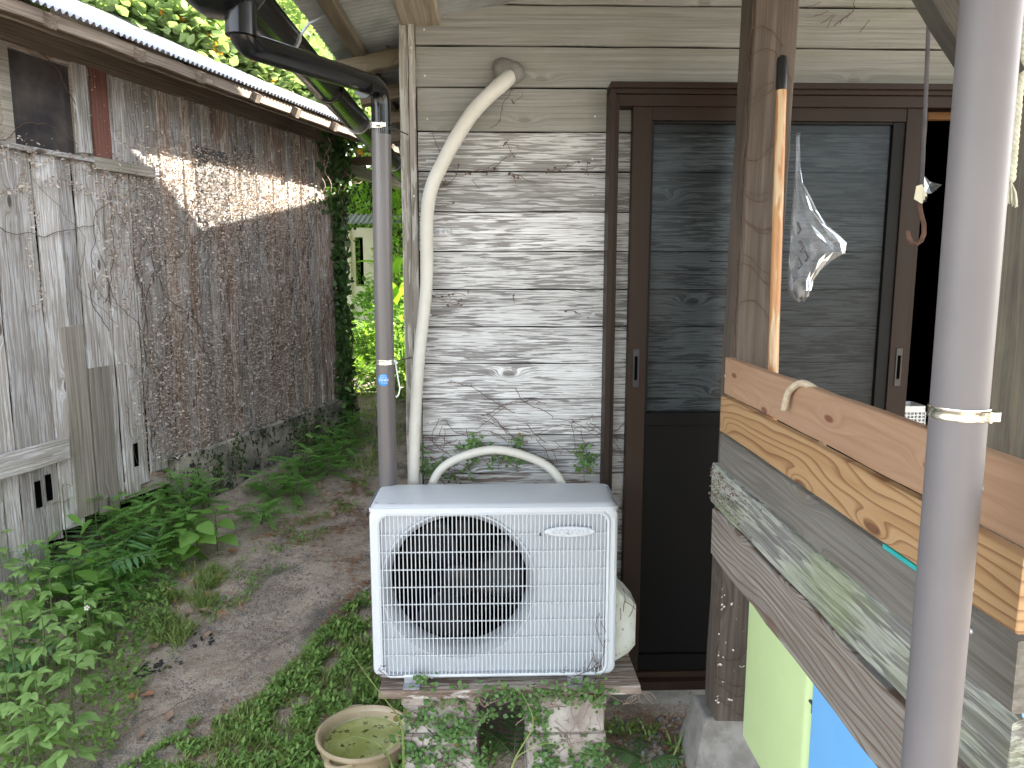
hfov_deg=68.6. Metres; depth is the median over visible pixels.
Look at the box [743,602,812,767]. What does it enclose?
plastic bin
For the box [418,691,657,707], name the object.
dead vine
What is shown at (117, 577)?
feathery weed
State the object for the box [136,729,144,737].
fallen leaf
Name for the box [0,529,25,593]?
leafy weed
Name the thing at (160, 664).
charcoal bits
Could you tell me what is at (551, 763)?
creeping fig
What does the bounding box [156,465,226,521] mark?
feathery weed
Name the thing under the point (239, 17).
downpipe
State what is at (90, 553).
feathery weed
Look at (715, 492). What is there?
crust
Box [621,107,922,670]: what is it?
sliding door
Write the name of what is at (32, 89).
window
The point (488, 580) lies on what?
outdoor unit
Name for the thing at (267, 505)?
feathery weed
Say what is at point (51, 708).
leafy weed
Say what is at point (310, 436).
leafy weed
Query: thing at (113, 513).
feathery weed
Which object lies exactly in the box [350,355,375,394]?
weed clump
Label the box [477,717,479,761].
concrete block
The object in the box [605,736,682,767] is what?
fern
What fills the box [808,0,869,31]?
dead vine
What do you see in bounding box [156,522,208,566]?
broadleaf weed
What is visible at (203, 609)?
fallen leaf
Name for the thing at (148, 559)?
feathery weed
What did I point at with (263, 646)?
twig
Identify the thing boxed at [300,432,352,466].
feathery weed
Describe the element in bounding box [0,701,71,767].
leafy weed
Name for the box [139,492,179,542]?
lance leaf weed
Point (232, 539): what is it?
broadleaf weed
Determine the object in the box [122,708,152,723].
twig
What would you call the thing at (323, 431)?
leafy weed
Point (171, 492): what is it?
feathery weed
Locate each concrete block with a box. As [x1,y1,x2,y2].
[401,698,477,732]
[401,703,478,767]
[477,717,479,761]
[522,701,605,767]
[523,727,527,767]
[524,696,605,732]
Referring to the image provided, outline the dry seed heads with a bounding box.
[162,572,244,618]
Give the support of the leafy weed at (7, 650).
on the ground at (218, 657)
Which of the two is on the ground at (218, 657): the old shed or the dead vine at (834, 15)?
the old shed
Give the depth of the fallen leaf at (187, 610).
3.51 m
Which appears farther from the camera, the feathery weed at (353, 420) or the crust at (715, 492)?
the feathery weed at (353, 420)
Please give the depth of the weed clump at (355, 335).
9.24 m
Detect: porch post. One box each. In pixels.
[705,0,798,720]
[979,103,1023,715]
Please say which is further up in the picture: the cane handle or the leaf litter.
the cane handle
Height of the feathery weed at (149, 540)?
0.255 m
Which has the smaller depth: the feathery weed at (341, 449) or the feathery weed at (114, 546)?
the feathery weed at (114, 546)
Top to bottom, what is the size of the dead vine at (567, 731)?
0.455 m
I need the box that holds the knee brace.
[912,0,1023,72]
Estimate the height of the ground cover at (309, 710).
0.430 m
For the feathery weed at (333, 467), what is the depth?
5.34 m
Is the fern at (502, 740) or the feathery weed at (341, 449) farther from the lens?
the feathery weed at (341, 449)
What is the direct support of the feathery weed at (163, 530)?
on the ground at (218, 657)
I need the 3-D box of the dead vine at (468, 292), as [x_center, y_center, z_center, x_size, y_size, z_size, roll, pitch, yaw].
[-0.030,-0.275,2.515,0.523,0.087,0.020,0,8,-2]
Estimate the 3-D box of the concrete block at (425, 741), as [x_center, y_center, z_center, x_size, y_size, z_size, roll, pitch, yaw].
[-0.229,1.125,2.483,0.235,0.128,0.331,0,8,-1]
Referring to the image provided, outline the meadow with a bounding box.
[350,347,405,392]
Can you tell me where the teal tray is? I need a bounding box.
[882,544,916,570]
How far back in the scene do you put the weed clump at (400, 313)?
8.91 m
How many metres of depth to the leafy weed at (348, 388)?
6.25 m
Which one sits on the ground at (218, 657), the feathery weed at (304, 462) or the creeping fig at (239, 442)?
the feathery weed at (304, 462)
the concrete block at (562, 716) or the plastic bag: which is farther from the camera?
the concrete block at (562, 716)
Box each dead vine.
[0,52,352,469]
[377,589,637,680]
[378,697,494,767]
[408,420,600,483]
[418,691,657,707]
[425,380,623,470]
[432,290,580,314]
[433,130,459,206]
[442,153,594,187]
[491,88,522,151]
[516,680,602,767]
[714,0,790,715]
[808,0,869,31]
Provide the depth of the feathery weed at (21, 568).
3.46 m
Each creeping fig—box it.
[190,410,332,492]
[384,672,507,767]
[407,432,600,483]
[474,677,618,714]
[500,675,619,767]
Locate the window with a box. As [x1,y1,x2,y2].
[0,40,94,162]
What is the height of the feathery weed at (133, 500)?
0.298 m
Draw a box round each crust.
[708,468,767,537]
[715,594,744,702]
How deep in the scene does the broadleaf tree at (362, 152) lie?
12.14 m
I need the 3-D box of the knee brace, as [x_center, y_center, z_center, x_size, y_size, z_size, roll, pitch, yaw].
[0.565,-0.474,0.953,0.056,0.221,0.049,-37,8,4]
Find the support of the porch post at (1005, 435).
on the ground at (218, 657)
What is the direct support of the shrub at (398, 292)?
on the ground at (218, 657)
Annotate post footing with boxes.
[678,695,759,767]
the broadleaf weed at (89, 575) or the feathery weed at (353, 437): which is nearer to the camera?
the broadleaf weed at (89, 575)
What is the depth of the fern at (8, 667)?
3.00 m
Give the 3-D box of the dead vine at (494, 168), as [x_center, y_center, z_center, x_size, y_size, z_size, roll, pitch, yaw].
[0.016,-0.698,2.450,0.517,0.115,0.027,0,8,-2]
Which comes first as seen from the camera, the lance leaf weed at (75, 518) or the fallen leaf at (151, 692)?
the fallen leaf at (151, 692)
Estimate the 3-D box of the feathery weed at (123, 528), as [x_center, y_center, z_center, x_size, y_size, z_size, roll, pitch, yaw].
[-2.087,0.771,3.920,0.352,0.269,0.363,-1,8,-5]
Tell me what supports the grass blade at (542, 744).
on the ground at (218, 657)
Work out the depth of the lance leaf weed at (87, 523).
3.87 m
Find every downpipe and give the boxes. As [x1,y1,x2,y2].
[185,0,411,488]
[900,0,1023,767]
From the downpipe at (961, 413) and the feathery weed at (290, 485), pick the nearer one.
the downpipe at (961, 413)
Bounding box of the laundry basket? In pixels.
[905,401,927,423]
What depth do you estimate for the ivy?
6.15 m
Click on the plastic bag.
(800, 288)
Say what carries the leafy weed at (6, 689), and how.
on the ground at (218, 657)
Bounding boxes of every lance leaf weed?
[46,484,89,565]
[71,495,127,550]
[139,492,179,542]
[163,495,200,528]
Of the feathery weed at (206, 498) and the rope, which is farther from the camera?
the feathery weed at (206, 498)
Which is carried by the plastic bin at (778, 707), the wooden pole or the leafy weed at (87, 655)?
the wooden pole
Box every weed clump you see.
[346,320,374,362]
[348,321,402,374]
[350,320,372,354]
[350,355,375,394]
[353,323,404,365]
[358,356,405,401]
[367,315,404,374]
[393,298,404,354]
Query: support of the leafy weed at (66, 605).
on the ground at (218, 657)
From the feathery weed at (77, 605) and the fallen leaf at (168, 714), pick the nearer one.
the fallen leaf at (168, 714)
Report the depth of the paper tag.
1.28 m
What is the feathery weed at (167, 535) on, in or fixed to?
on the ground at (218, 657)
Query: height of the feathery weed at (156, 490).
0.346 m
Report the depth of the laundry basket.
2.79 m
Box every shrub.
[347,276,403,349]
[351,252,403,348]
[364,157,403,347]
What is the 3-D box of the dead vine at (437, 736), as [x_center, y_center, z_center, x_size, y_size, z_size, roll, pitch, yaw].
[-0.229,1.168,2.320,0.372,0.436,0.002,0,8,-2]
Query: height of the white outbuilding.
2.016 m
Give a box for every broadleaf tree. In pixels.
[25,0,370,155]
[300,30,400,167]
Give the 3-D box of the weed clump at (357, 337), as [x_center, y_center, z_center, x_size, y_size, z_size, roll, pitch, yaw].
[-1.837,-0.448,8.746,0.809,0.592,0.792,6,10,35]
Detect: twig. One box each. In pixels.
[101,710,169,748]
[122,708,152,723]
[162,691,203,715]
[241,631,292,662]
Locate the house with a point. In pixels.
(621, 248)
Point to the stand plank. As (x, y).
(621, 676)
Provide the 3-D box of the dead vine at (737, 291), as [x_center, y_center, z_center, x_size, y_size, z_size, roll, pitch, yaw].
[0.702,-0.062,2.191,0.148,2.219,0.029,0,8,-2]
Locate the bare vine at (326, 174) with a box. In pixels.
[321,115,361,197]
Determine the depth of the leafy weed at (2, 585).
3.17 m
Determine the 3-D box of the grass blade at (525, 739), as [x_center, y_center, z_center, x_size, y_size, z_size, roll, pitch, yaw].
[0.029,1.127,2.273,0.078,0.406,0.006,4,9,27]
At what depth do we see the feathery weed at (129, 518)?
3.91 m
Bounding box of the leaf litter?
[99,472,685,767]
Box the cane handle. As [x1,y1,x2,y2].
[780,380,825,444]
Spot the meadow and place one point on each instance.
(375, 369)
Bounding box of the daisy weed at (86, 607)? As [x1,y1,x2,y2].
[84,605,94,670]
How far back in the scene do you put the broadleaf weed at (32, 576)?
3.27 m
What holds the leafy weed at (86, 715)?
on the ground at (218, 657)
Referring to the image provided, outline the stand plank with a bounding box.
[378,653,641,698]
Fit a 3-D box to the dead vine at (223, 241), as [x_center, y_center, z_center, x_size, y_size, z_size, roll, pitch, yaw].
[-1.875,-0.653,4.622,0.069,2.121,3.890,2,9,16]
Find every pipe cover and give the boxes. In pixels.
[407,57,524,484]
[428,445,565,483]
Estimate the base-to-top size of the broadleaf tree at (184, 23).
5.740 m
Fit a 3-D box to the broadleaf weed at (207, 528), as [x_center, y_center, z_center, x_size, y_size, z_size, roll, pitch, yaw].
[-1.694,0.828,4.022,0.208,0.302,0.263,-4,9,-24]
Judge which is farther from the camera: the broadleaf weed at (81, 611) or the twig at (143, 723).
the broadleaf weed at (81, 611)
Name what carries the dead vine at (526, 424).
attached to the house
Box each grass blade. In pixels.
[347,648,404,767]
[352,736,393,767]
[511,694,533,767]
[511,743,581,766]
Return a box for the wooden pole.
[767,55,787,420]
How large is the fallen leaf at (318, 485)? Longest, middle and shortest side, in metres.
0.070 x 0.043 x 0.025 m
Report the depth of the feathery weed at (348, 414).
6.31 m
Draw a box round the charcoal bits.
[99,632,214,685]
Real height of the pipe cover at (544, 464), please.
0.204 m
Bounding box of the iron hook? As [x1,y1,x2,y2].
[905,26,930,245]
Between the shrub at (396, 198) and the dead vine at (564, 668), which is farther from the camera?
the shrub at (396, 198)
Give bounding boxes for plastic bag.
[787,133,845,301]
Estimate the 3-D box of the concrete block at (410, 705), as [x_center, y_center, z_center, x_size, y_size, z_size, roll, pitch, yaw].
[-0.226,0.996,2.469,0.235,0.128,0.331,0,8,-2]
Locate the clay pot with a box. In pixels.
[315,704,403,767]
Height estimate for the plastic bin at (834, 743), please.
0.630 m
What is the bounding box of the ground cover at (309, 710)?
[0,412,683,767]
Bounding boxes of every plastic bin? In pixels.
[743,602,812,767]
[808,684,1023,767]
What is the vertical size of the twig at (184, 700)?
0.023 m
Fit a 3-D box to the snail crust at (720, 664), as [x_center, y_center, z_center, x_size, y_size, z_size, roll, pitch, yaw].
[0.688,0.686,2.287,0.114,0.616,0.019,-1,8,-3]
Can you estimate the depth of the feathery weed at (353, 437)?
6.07 m
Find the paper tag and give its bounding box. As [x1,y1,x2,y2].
[914,176,940,203]
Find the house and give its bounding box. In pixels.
[257,0,953,705]
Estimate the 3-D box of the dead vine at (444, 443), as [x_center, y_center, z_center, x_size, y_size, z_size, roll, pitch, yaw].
[-0.017,0.246,2.593,0.681,0.256,0.011,0,8,-2]
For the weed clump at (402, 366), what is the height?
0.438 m
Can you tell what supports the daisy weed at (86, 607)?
on the ground at (218, 657)
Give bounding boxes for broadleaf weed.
[8,566,70,624]
[32,544,113,605]
[70,587,124,649]
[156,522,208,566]
[176,510,216,561]
[198,505,238,550]
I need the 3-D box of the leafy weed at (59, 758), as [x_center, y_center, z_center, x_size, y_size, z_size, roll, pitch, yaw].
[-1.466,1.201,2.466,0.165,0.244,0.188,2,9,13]
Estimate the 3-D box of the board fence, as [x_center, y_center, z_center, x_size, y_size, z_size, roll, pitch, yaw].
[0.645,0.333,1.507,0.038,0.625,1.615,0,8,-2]
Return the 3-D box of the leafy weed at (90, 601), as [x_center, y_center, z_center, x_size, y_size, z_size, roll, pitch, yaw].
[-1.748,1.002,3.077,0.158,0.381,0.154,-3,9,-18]
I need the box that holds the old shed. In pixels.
[0,0,401,604]
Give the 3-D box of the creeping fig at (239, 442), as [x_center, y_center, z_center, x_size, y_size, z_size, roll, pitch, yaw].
[-1.684,0.459,5.285,0.042,0.397,1.709,2,9,16]
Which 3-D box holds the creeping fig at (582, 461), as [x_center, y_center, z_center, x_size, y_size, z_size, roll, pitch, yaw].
[-0.024,0.256,2.587,0.672,0.186,0.033,0,8,-2]
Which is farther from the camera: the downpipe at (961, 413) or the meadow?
the meadow
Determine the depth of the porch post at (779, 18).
2.15 m
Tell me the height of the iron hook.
0.444 m
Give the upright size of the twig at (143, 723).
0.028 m
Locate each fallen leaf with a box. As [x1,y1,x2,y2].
[129,690,138,698]
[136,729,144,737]
[141,690,153,695]
[149,642,157,647]
[164,709,173,719]
[181,609,193,612]
[198,608,212,611]
[316,482,321,488]
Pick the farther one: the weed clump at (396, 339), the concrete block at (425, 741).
the weed clump at (396, 339)
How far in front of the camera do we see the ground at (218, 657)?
3.42 m
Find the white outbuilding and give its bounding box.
[345,213,401,337]
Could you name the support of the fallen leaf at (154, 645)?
on the ground at (218, 657)
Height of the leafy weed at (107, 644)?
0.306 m
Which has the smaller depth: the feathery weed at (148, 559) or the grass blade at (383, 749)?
the grass blade at (383, 749)
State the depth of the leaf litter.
3.67 m
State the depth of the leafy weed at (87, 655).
2.83 m
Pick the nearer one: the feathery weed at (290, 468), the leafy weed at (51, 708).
the leafy weed at (51, 708)
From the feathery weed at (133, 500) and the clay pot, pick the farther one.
the feathery weed at (133, 500)
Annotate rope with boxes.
[1007,19,1023,207]
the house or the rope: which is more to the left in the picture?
the house
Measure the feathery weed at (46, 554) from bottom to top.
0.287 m
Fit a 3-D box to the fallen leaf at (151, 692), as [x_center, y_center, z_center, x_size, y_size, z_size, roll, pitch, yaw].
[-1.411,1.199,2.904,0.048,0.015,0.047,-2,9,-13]
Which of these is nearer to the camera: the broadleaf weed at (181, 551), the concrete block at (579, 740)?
the concrete block at (579, 740)
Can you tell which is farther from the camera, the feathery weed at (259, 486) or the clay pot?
the feathery weed at (259, 486)
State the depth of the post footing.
2.37 m
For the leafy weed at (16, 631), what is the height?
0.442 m
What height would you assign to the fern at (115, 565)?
0.221 m
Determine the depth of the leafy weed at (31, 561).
3.21 m
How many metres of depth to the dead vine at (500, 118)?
2.43 m
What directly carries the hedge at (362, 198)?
on the ground at (218, 657)
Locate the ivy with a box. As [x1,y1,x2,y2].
[310,126,365,427]
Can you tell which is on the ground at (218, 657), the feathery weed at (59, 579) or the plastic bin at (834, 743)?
the feathery weed at (59, 579)
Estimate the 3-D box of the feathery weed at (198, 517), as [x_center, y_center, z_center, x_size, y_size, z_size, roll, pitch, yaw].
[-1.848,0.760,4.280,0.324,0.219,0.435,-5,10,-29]
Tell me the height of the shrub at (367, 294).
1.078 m
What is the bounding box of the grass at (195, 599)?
[132,380,685,767]
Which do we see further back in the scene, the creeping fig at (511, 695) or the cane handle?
the creeping fig at (511, 695)
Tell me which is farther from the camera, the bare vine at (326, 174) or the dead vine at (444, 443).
the bare vine at (326, 174)
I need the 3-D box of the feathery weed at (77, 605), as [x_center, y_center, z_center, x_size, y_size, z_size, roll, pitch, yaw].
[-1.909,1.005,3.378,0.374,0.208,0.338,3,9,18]
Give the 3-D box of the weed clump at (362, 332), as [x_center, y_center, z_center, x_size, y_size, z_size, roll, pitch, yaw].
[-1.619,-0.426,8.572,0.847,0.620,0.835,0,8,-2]
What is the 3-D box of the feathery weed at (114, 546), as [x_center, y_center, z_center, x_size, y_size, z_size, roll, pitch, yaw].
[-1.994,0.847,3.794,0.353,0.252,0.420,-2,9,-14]
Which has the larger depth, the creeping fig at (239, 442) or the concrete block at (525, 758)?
the creeping fig at (239, 442)
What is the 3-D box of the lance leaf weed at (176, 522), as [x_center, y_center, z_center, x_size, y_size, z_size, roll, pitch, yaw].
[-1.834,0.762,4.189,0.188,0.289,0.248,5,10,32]
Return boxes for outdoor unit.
[369,483,635,689]
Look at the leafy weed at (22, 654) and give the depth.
2.78 m
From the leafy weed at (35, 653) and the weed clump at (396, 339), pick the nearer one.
the leafy weed at (35, 653)
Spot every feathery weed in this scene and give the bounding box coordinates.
[0,542,59,597]
[10,539,87,584]
[17,561,104,605]
[41,546,122,595]
[45,581,137,627]
[60,552,153,596]
[70,524,151,581]
[79,504,152,555]
[86,499,164,557]
[87,492,149,540]
[89,570,165,605]
[94,543,180,593]
[95,515,176,567]
[107,507,198,553]
[108,487,172,528]
[125,528,191,576]
[128,461,184,506]
[129,468,202,522]
[137,492,195,541]
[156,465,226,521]
[163,496,220,535]
[172,482,237,509]
[213,496,307,531]
[236,470,302,508]
[256,458,322,489]
[262,475,325,513]
[272,442,341,473]
[297,451,356,484]
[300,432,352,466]
[309,426,363,449]
[314,438,370,466]
[325,413,377,447]
[329,412,373,443]
[339,402,375,433]
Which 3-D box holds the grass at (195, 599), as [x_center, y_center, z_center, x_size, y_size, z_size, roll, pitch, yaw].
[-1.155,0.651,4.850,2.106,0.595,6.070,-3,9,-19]
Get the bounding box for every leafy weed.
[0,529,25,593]
[0,550,20,636]
[0,566,52,648]
[0,600,20,660]
[0,619,41,705]
[0,673,43,756]
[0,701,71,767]
[7,540,61,625]
[8,666,76,761]
[19,609,75,702]
[30,573,80,665]
[34,710,105,767]
[44,649,101,742]
[55,614,107,702]
[64,582,105,650]
[85,592,125,657]
[291,423,315,461]
[311,418,335,445]
[336,376,356,412]
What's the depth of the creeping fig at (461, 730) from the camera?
2.30 m
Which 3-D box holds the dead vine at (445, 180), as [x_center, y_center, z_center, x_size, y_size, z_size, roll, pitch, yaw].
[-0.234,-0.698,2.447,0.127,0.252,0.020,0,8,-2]
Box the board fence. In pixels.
[711,357,1023,767]
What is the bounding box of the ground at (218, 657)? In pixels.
[0,371,689,767]
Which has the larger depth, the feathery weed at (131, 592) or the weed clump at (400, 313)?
the weed clump at (400, 313)
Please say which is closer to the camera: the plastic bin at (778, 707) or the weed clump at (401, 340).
the plastic bin at (778, 707)
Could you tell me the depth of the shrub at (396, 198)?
9.93 m
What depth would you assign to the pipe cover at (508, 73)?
2.41 m
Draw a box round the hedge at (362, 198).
[346,167,403,327]
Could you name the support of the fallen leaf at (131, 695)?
on the ground at (218, 657)
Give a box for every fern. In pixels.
[0,620,62,682]
[41,517,157,588]
[478,701,524,760]
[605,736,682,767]
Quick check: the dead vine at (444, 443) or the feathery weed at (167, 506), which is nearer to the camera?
the dead vine at (444, 443)
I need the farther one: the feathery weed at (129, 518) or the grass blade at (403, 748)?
the feathery weed at (129, 518)
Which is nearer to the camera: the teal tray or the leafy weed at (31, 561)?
the teal tray

